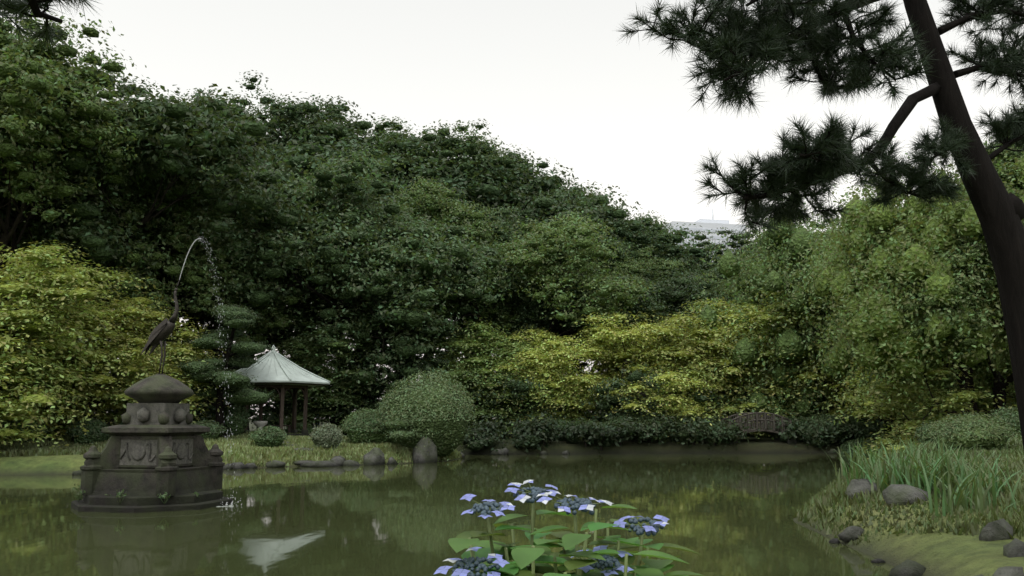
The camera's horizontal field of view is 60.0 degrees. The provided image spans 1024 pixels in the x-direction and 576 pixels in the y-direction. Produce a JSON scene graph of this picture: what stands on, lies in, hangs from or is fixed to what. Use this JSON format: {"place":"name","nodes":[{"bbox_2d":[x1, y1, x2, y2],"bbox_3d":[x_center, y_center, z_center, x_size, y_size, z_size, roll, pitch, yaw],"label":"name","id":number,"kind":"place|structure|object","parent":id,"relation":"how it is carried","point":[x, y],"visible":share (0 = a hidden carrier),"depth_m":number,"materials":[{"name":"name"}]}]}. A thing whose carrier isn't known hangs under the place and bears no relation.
{"place":"outdoors","nodes":[
{"label":"outdoors","id":0,"kind":"place"},
{"bbox_2d":[0,453,894,575],"bbox_3d":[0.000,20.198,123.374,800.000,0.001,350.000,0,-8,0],"label":"pond water","id":1,"kind":"structure","parent":0,"point":[729,514],"depth_m":17.78,"materials":[{"name":"green liquid"}]},
{"bbox_2d":[71,282,232,512],"bbox_3d":[-8.398,2.744,21.096,3.326,5.921,3.326,-2,-9,13],"label":"crane fountain","id":2,"kind":"object","parent":1,"relation":"in","point":[155,455],"visible":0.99,"depth_m":20.31,"materials":[{"name":"stone"}]},
{"bbox_2d":[0,419,1023,575],"bbox_3d":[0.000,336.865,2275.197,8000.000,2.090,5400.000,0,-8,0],"label":"ground","id":3,"kind":"structure","parent":0,"point":[942,554],"depth_m":15.36,"materials":[{"name":"green plant"}]},
{"bbox_2d":[0,415,51,443],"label":"shrub","id":4,"kind":"object","parent":3,"relation":"on","point":[20,426],"visible":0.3,"depth_m":37.04,"materials":[{"name":"green plant"}]},
{"bbox_2d":[0,0,101,56],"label":"tree","id":5,"kind":"object","parent":3,"relation":"on","point":[21,8],"visible":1,"depth_m":6.55,"materials":[{"name":"green plant"}]},
{"bbox_2d":[0,433,112,456],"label":"grass","id":6,"kind":"structure","parent":3,"relation":"on","point":[34,449],"depth_m":34.96,"materials":[{"name":"green plant"}]},
{"bbox_2d":[0,262,142,452],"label":"maple tree","id":7,"kind":"object","parent":3,"relation":"on","point":[32,369],"visible":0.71,"depth_m":36.84,"materials":[{"name":"green plant"}]},
{"bbox_2d":[72,470,81,474],"bbox_3d":[-14.704,6.756,32.654,2.738,0.358,0.563,7,-11,-40],"label":"rock","id":8,"kind":"object","parent":3,"relation":"on","point":[78,472],"visible":0.08,"depth_m":31.86,"materials":[{"name":"stone"}]},
{"bbox_2d":[0,59,173,229],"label":"tree","id":9,"kind":"object","parent":3,"relation":"on","point":[131,153],"visible":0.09,"depth_m":48.35,"materials":[{"name":"green plant"}]},
{"bbox_2d":[64,418,113,444],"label":"shrub","id":10,"kind":"object","parent":3,"relation":"on","point":[94,433],"visible":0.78,"depth_m":37.91,"materials":[{"name":"green plant"}]},
{"bbox_2d":[0,2,191,317],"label":"tree","id":11,"kind":"object","parent":3,"relation":"on","point":[38,93],"visible":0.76,"depth_m":41.85,"materials":[{"name":"green plant"}]},
{"bbox_2d":[0,239,203,451],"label":"maple tree","id":12,"kind":"object","parent":3,"relation":"on","point":[77,278],"visible":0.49,"depth_m":36.45,"materials":[{"name":"green plant"}]},
{"bbox_2d":[0,290,231,439],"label":"maple tree","id":13,"kind":"object","parent":3,"relation":"on","point":[132,340],"visible":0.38,"depth_m":41.04,"materials":[{"name":"green plant"}]},
{"bbox_2d":[69,384,232,423],"bbox_3d":[-32.158,6.329,46.975,35.954,4.446,8.276,4,-9,-24],"label":"thicket","id":14,"kind":"object","parent":3,"relation":"on","point":[211,408],"visible":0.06,"depth_m":50.66,"materials":[{"name":"green plant"}]},
{"bbox_2d":[15,96,313,354],"bbox_3d":[-23.795,-1.251,54.480,18.358,21.522,20.513,-5,-10,33],"label":"tree","id":15,"kind":"object","parent":3,"relation":"on","point":[193,275],"visible":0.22,"depth_m":51.18,"materials":[{"name":"green plant"}]},
{"bbox_2d":[0,46,331,419],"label":"tree","id":16,"kind":"object","parent":3,"relation":"on","point":[179,126],"visible":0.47,"depth_m":47.14,"materials":[{"name":"green plant"}]},
{"bbox_2d":[13,166,318,379],"bbox_3d":[-27.750,-0.171,64.613,29.351,23.091,30.405,-1,-8,8],"label":"tree","id":17,"kind":"object","parent":3,"relation":"on","point":[151,237],"visible":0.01,"depth_m":59.73,"materials":[{"name":"green plant"}]},
{"bbox_2d":[79,166,311,423],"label":"tree","id":18,"kind":"object","parent":3,"relation":"on","point":[274,335],"depth_m":71.27,"materials":[{"name":"green plant"}]},
{"bbox_2d":[112,88,296,342],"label":"tree","id":19,"kind":"object","parent":3,"relation":"on","point":[229,116],"visible":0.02,"depth_m":80.36,"materials":[{"name":"green plant"}]},
{"bbox_2d":[191,420,227,440],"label":"shrub","id":20,"kind":"object","parent":3,"relation":"on","point":[216,431],"visible":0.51,"depth_m":40.15,"materials":[{"name":"green plant"}]},
{"bbox_2d":[171,303,274,437],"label":"tree","id":21,"kind":"object","parent":3,"relation":"on","point":[236,319],"visible":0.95,"depth_m":42.84,"materials":[{"name":"green plant"}]},
{"bbox_2d":[224,405,250,435],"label":"shrub","id":22,"kind":"object","parent":3,"relation":"on","point":[237,419],"visible":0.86,"depth_m":43.59,"materials":[{"name":"green plant"}]},
{"bbox_2d":[159,70,354,430],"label":"tree","id":23,"kind":"object","parent":3,"relation":"on","point":[291,110],"visible":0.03,"depth_m":82.91,"materials":[{"name":"green plant"}]},
{"bbox_2d":[62,430,462,466],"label":"peninsula grass","id":24,"kind":"structure","parent":3,"relation":"on","point":[240,447],"depth_m":38.99,"materials":[{"name":"green plant"}]},
{"bbox_2d":[247,425,289,447],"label":"shrub","id":25,"kind":"object","parent":3,"relation":"on","point":[271,437],"visible":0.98,"depth_m":39.43,"materials":[{"name":"green plant"}]},
{"bbox_2d":[236,345,330,435],"bbox_3d":[-12.654,5.763,46.658,6.135,5.580,5.338,0,-8,-2],"label":"gazebo","id":26,"kind":"object","parent":3,"relation":"on","point":[274,369],"visible":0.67,"depth_m":45.78,"materials":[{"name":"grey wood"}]},
{"bbox_2d":[114,92,469,427],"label":"tree","id":27,"kind":"object","parent":3,"relation":"on","point":[338,129],"visible":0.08,"depth_m":83.75,"materials":[{"name":"green plant"}]},
{"bbox_2d":[252,181,337,426],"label":"tree","id":28,"kind":"object","parent":3,"relation":"on","point":[289,274],"visible":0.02,"depth_m":61.74,"materials":[{"name":"green plant"}]},
{"bbox_2d":[283,442,312,464],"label":"stepping stone path","id":29,"kind":"structure","parent":3,"relation":"on","point":[298,462],"depth_m":37.71,"materials":[{"name":"grey stone"}]},
{"bbox_2d":[284,422,313,433],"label":"shrub","id":30,"kind":"object","parent":3,"relation":"on","point":[299,426],"visible":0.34,"depth_m":49.04,"materials":[{"name":"green plant"}]},
{"bbox_2d":[106,328,495,429],"bbox_3d":[-13.755,6.397,57.749,26.172,7.297,10.987,2,-9,-11],"label":"gazebo thicket","id":31,"kind":"object","parent":3,"relation":"on","point":[269,418],"visible":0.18,"depth_m":56.10,"materials":[{"name":"green plant"}]},
{"bbox_2d":[308,423,344,449],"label":"shrub","id":32,"kind":"object","parent":3,"relation":"on","point":[328,435],"visible":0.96,"depth_m":39.55,"materials":[{"name":"green plant"}]},
{"bbox_2d":[223,436,437,468],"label":"rocks","id":33,"kind":"object","parent":3,"relation":"on","point":[375,455],"visible":0.52,"depth_m":38.68,"materials":[{"name":"stone"}]},
{"bbox_2d":[78,348,594,420],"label":"thicket","id":34,"kind":"object","parent":3,"relation":"on","point":[254,417],"depth_m":71.12,"materials":[{"name":"green plant"}]},
{"bbox_2d":[150,146,525,436],"bbox_3d":[-12.119,0.921,61.919,25.330,19.928,26.240,8,-12,-44],"label":"tree","id":35,"kind":"object","parent":3,"relation":"on","point":[401,257],"visible":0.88,"depth_m":55.95,"materials":[{"name":"green plant"}]},
{"bbox_2d":[107,364,598,422],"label":"thicket","id":36,"kind":"object","parent":3,"relation":"on","point":[389,380],"visible":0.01,"depth_m":100.57,"materials":[{"name":"green plant"}]},
{"bbox_2d":[339,408,392,443],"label":"shrub","id":37,"kind":"object","parent":3,"relation":"on","point":[359,426],"visible":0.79,"depth_m":42.47,"materials":[{"name":"green plant"}]},
{"bbox_2d":[233,298,512,433],"bbox_3d":[-8.460,6.826,59.090,18.020,12.488,16.611,-1,-8,6],"label":"maple tree","id":38,"kind":"object","parent":3,"relation":"on","point":[311,358],"visible":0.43,"depth_m":55.49,"materials":[{"name":"green plant"}]},
{"bbox_2d":[170,120,598,412],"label":"tree","id":39,"kind":"object","parent":3,"relation":"on","point":[310,152],"visible":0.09,"depth_m":79.54,"materials":[{"name":"green plant"}]},
{"bbox_2d":[374,388,398,442],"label":"shrub","id":40,"kind":"object","parent":3,"relation":"on","point":[385,404],"visible":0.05,"depth_m":43.52,"materials":[{"name":"green plant"}]},
{"bbox_2d":[293,176,502,377],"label":"tree","id":41,"kind":"object","parent":3,"relation":"on","point":[429,200],"visible":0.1,"depth_m":66.51,"materials":[{"name":"green plant"}]},
{"bbox_2d":[379,387,421,441],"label":"niwaki pine","id":42,"kind":"object","parent":3,"relation":"on","point":[399,425],"visible":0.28,"depth_m":40.27,"materials":[{"name":"green plant"}]},
{"bbox_2d":[374,367,477,461],"bbox_3d":[-4.109,6.287,42.519,4.960,4.963,4.973,1,-8,-5],"label":"shrub","id":43,"kind":"object","parent":3,"relation":"on","point":[437,407],"visible":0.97,"depth_m":41.46,"materials":[{"name":"green plant"}]},
{"bbox_2d":[343,116,525,358],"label":"tree","id":44,"kind":"object","parent":3,"relation":"on","point":[476,143],"visible":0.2,"depth_m":83.03,"materials":[{"name":"green plant"}]},
{"bbox_2d":[352,143,600,422],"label":"tree","id":45,"kind":"object","parent":3,"relation":"on","point":[530,165],"visible":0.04,"depth_m":86.85,"materials":[{"name":"green plant"}]},
{"bbox_2d":[414,197,589,425],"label":"tree","id":46,"kind":"object","parent":3,"relation":"on","point":[505,236],"visible":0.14,"depth_m":67.75,"materials":[{"name":"green plant"}]},
{"bbox_2d":[418,317,598,438],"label":"maple tree","id":47,"kind":"object","parent":3,"relation":"on","point":[474,344],"visible":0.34,"depth_m":57.05,"materials":[{"name":"green plant"}]},
{"bbox_2d":[416,211,660,389],"bbox_3d":[1.038,2.726,67.750,23.077,17.526,22.277,1,-8,-6],"label":"tree","id":48,"kind":"object","parent":3,"relation":"on","point":[534,260],"visible":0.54,"depth_m":62.86,"materials":[{"name":"green plant"}]},
{"bbox_2d":[410,145,688,372],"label":"tree","id":49,"kind":"object","parent":3,"relation":"on","point":[540,209],"visible":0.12,"depth_m":78.66,"materials":[{"name":"green plant"}]},
{"bbox_2d":[461,410,645,455],"bbox_3d":[2.029,8.503,51.003,11.846,2.906,4.403,1,-9,-10],"label":"shore thicket","id":50,"kind":"object","parent":3,"relation":"on","point":[534,433],"depth_m":50.64,"materials":[{"name":"green plant"}]},
{"bbox_2d":[543,418,573,440],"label":"shrub","id":51,"kind":"object","parent":3,"relation":"on","point":[563,433],"visible":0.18,"depth_m":52.92,"materials":[{"name":"green plant"}]},
{"bbox_2d":[433,480,703,575],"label":"hydrangea bush","id":52,"kind":"object","parent":3,"relation":"on","point":[491,558],"visible":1,"depth_m":2.11,"materials":[{"name":"green plant"}]},
{"bbox_2d":[491,230,676,415],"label":"tree","id":53,"kind":"object","parent":3,"relation":"on","point":[530,315],"visible":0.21,"depth_m":66.17,"materials":[{"name":"green plant"}]},
{"bbox_2d":[570,420,604,439],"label":"shrub","id":54,"kind":"object","parent":3,"relation":"on","point":[576,422],"visible":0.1,"depth_m":53.98,"materials":[{"name":"green plant"}]},
{"bbox_2d":[472,311,726,436],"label":"maple tree","id":55,"kind":"object","parent":3,"relation":"on","point":[545,364],"visible":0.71,"depth_m":55.94,"materials":[{"name":"green plant"}]},
{"bbox_2d":[527,189,688,363],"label":"tree","id":56,"kind":"object","parent":3,"relation":"on","point":[641,238],"visible":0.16,"depth_m":81.29,"materials":[{"name":"green plant"}]},
{"bbox_2d":[537,206,705,371],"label":"tree","id":57,"kind":"object","parent":3,"relation":"on","point":[690,272],"visible":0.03,"depth_m":82.93,"materials":[{"name":"green plant"}]},
{"bbox_2d":[600,413,651,440],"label":"shrub","id":58,"kind":"object","parent":3,"relation":"on","point":[624,417],"visible":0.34,"depth_m":53.32,"materials":[{"name":"green plant"}]},
{"bbox_2d":[570,223,720,371],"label":"tree","id":59,"kind":"object","parent":3,"relation":"on","point":[699,252],"visible":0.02,"depth_m":85.57,"materials":[{"name":"green plant"}]},
{"bbox_2d":[595,246,699,346],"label":"tree","id":60,"kind":"object","parent":3,"relation":"on","point":[634,268],"visible":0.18,"depth_m":70.57,"materials":[{"name":"green plant"}]},
{"bbox_2d":[460,448,836,457],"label":"shore rocks","id":61,"kind":"object","parent":3,"relation":"on","point":[504,451],"visible":0.38,"depth_m":49.78,"materials":[{"name":"stone"}]},
{"bbox_2d":[574,307,775,422],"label":"maple tree","id":62,"kind":"object","parent":3,"relation":"on","point":[692,356],"visible":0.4,"depth_m":57.62,"materials":[{"name":"green plant"}]},
{"bbox_2d":[626,262,738,348],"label":"tree","id":63,"kind":"object","parent":3,"relation":"on","point":[678,289],"visible":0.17,"depth_m":69.07,"materials":[{"name":"green plant"}]},
{"bbox_2d":[473,361,892,437],"bbox_3d":[21.828,7.687,57.960,49.458,5.324,9.918,0,-8,-3],"label":"thicket","id":64,"kind":"object","parent":3,"relation":"on","point":[604,406],"visible":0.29,"depth_m":55.17,"materials":[{"name":"green plant"}]},
{"bbox_2d":[616,410,758,449],"bbox_3d":[10.276,8.397,52.062,8.763,2.463,3.954,0,-8,0],"label":"shore thicket","id":65,"kind":"object","parent":3,"relation":"on","point":[665,428],"depth_m":51.56,"materials":[{"name":"green plant"}]},
{"bbox_2d":[662,209,746,261],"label":"distant tower","id":66,"kind":"structure","parent":3,"relation":"on","point":[709,224],"depth_m":515.76,"materials":[{"name":"white glass"}]},
{"bbox_2d":[693,416,725,429],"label":"shrub","id":67,"kind":"object","parent":3,"relation":"on","point":[715,419],"visible":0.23,"depth_m":53.63,"materials":[{"name":"green plant"}]},
{"bbox_2d":[684,253,754,326],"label":"tree","id":68,"kind":"object","parent":3,"relation":"on","point":[721,287],"visible":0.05,"depth_m":70.17,"materials":[{"name":"green plant"}]},
{"bbox_2d":[686,227,755,264],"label":"tree","id":69,"kind":"object","parent":3,"relation":"on","point":[736,238],"visible":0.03,"depth_m":92.38,"materials":[{"name":"green plant"}]},
{"bbox_2d":[700,227,761,263],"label":"tree","id":70,"kind":"object","parent":3,"relation":"on","point":[720,252],"depth_m":91.37,"materials":[{"name":"green plant"}]},
{"bbox_2d":[631,297,833,436],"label":"maple tree","id":71,"kind":"object","parent":3,"relation":"on","point":[699,374],"visible":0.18,"depth_m":57.25,"materials":[{"name":"green plant"}]},
{"bbox_2d":[721,412,795,444],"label":"wooden bridge","id":72,"kind":"structure","parent":3,"relation":"on","point":[765,427],"depth_m":52.53,"materials":[{"name":"brown wood"}]},
{"bbox_2d":[693,222,842,409],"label":"tree","id":73,"kind":"object","parent":3,"relation":"on","point":[746,251],"depth_m":82.21,"materials":[{"name":"green plant"}]},
{"bbox_2d":[675,297,870,433],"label":"maple tree","id":74,"kind":"object","parent":3,"relation":"on","point":[771,389],"visible":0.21,"depth_m":57.09,"materials":[{"name":"green plant"}]},
{"bbox_2d":[726,229,846,329],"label":"tree","id":75,"kind":"object","parent":3,"relation":"on","point":[782,299],"visible":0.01,"depth_m":58.88,"materials":[{"name":"green plant"}]},
{"bbox_2d":[772,417,815,440],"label":"shrub","id":76,"kind":"object","parent":3,"relation":"on","point":[802,421],"visible":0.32,"depth_m":53.22,"materials":[{"name":"green plant"}]},
{"bbox_2d":[681,285,920,453],"bbox_3d":[21.147,6.057,57.529,21.387,14.822,19.715,-2,-9,16],"label":"maple tree","id":77,"kind":"object","parent":3,"relation":"on","point":[767,318],"visible":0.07,"depth_m":55.29,"materials":[{"name":"green plant"}]},
{"bbox_2d":[617,0,1023,448],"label":"pine","id":78,"kind":"object","parent":3,"relation":"on","point":[826,158],"visible":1,"depth_m":9.55,"materials":[{"name":"green plant"}]},
{"bbox_2d":[806,216,841,232],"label":"tree","id":79,"kind":"object","parent":3,"relation":"on","point":[822,224],"depth_m":79.56,"materials":[{"name":"green plant"}]},
{"bbox_2d":[791,225,868,375],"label":"tree","id":80,"kind":"object","parent":3,"relation":"on","point":[821,311],"depth_m":57.91,"materials":[{"name":"green plant"}]},
{"bbox_2d":[760,411,908,451],"bbox_3d":[21.907,8.659,52.355,14.170,2.811,4.155,-1,-8,5],"label":"shore thicket","id":81,"kind":"object","parent":3,"relation":"on","point":[820,437],"depth_m":52.03,"materials":[{"name":"green plant"}]},
{"bbox_2d":[807,413,863,443],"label":"shrub","id":82,"kind":"object","parent":3,"relation":"on","point":[821,418],"visible":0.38,"depth_m":52.83,"materials":[{"name":"green plant"}]},
{"bbox_2d":[685,184,1016,435],"bbox_3d":[24.782,2.333,56.202,20.644,20.015,23.751,6,-10,-35],"label":"willowy tree","id":83,"kind":"object","parent":3,"relation":"on","point":[775,267],"visible":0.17,"depth_m":55.85,"materials":[{"name":"green plant"}]},
{"bbox_2d":[788,309,918,430],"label":"maple tree","id":84,"kind":"object","parent":3,"relation":"on","point":[887,412],"visible":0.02,"depth_m":55.22,"materials":[{"name":"green plant"}]},
{"bbox_2d":[837,438,886,454],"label":"shrub","id":85,"kind":"object","parent":3,"relation":"on","point":[845,448],"visible":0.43,"depth_m":50.73,"materials":[{"name":"green plant"}]},
{"bbox_2d":[875,415,908,433],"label":"shrub","id":86,"kind":"object","parent":3,"relation":"on","point":[895,419],"visible":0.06,"depth_m":53.06,"materials":[{"name":"green plant"}]},
{"bbox_2d":[788,136,1023,434],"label":"willowy tree","id":87,"kind":"object","parent":3,"relation":"on","point":[876,273],"visible":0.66,"depth_m":33.98,"materials":[{"name":"green plant"}]},
{"bbox_2d":[793,438,1023,544],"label":"bank grass","id":88,"kind":"structure","parent":3,"relation":"on","point":[991,514],"depth_m":14.74,"materials":[{"name":"green plant"}]},
{"bbox_2d":[822,432,1023,515],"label":"iris bed plants","id":89,"kind":"object","parent":3,"relation":"on","point":[943,473],"visible":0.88,"depth_m":15.63,"materials":[{"name":"green plant"}]},
{"bbox_2d":[828,269,1017,458],"bbox_3d":[21.222,4.207,38.454,14.802,11.128,16.058,-2,-9,11],"label":"maple tree","id":90,"kind":"object","parent":3,"relation":"on","point":[999,391],"visible":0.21,"depth_m":35.97,"materials":[{"name":"green plant"}]},
{"bbox_2d":[829,457,1023,575],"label":"bank rocks","id":91,"kind":"object","parent":3,"relation":"on","point":[899,494],"visible":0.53,"depth_m":11.61,"materials":[{"name":"stone"}]},
{"bbox_2d":[914,420,944,442],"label":"shrub","id":92,"kind":"object","parent":3,"relation":"on","point":[922,428],"visible":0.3,"depth_m":30.57,"materials":[{"name":"green plant"}]},
{"bbox_2d":[870,435,1023,464],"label":"bank grass","id":93,"kind":"structure","parent":3,"relation":"on","point":[1012,450],"depth_m":22.80,"materials":[{"name":"green plant"}]},
{"bbox_2d":[890,135,1023,364],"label":"tree","id":94,"kind":"object","parent":3,"relation":"on","point":[975,255],"visible":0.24,"depth_m":32.08,"materials":[{"name":"green plant"}]},
{"bbox_2d":[917,412,1021,451],"bbox_3d":[12.202,3.983,23.683,2.514,1.409,2.536,5,-10,-32],"label":"shrub","id":95,"kind":"object","parent":3,"relation":"on","point":[969,430],"visible":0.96,"depth_m":23.11,"materials":[{"name":"green plant"}]},
{"bbox_2d":[984,103,1023,167],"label":"tree","id":96,"kind":"object","parent":3,"relation":"on","point":[996,140],"visible":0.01,"depth_m":41.27,"materials":[{"name":"green plant"}]},
{"bbox_2d":[989,406,1020,437],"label":"shrub","id":97,"kind":"object","parent":3,"relation":"on","point":[1011,417],"visible":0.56,"depth_m":27.30,"materials":[{"name":"green plant"}]},
{"bbox_2d":[0,0,1023,418],"label":"sky","id":98,"kind":"structure","parent":0,"point":[554,79],"materials":[{"name":"white"}]}
]}

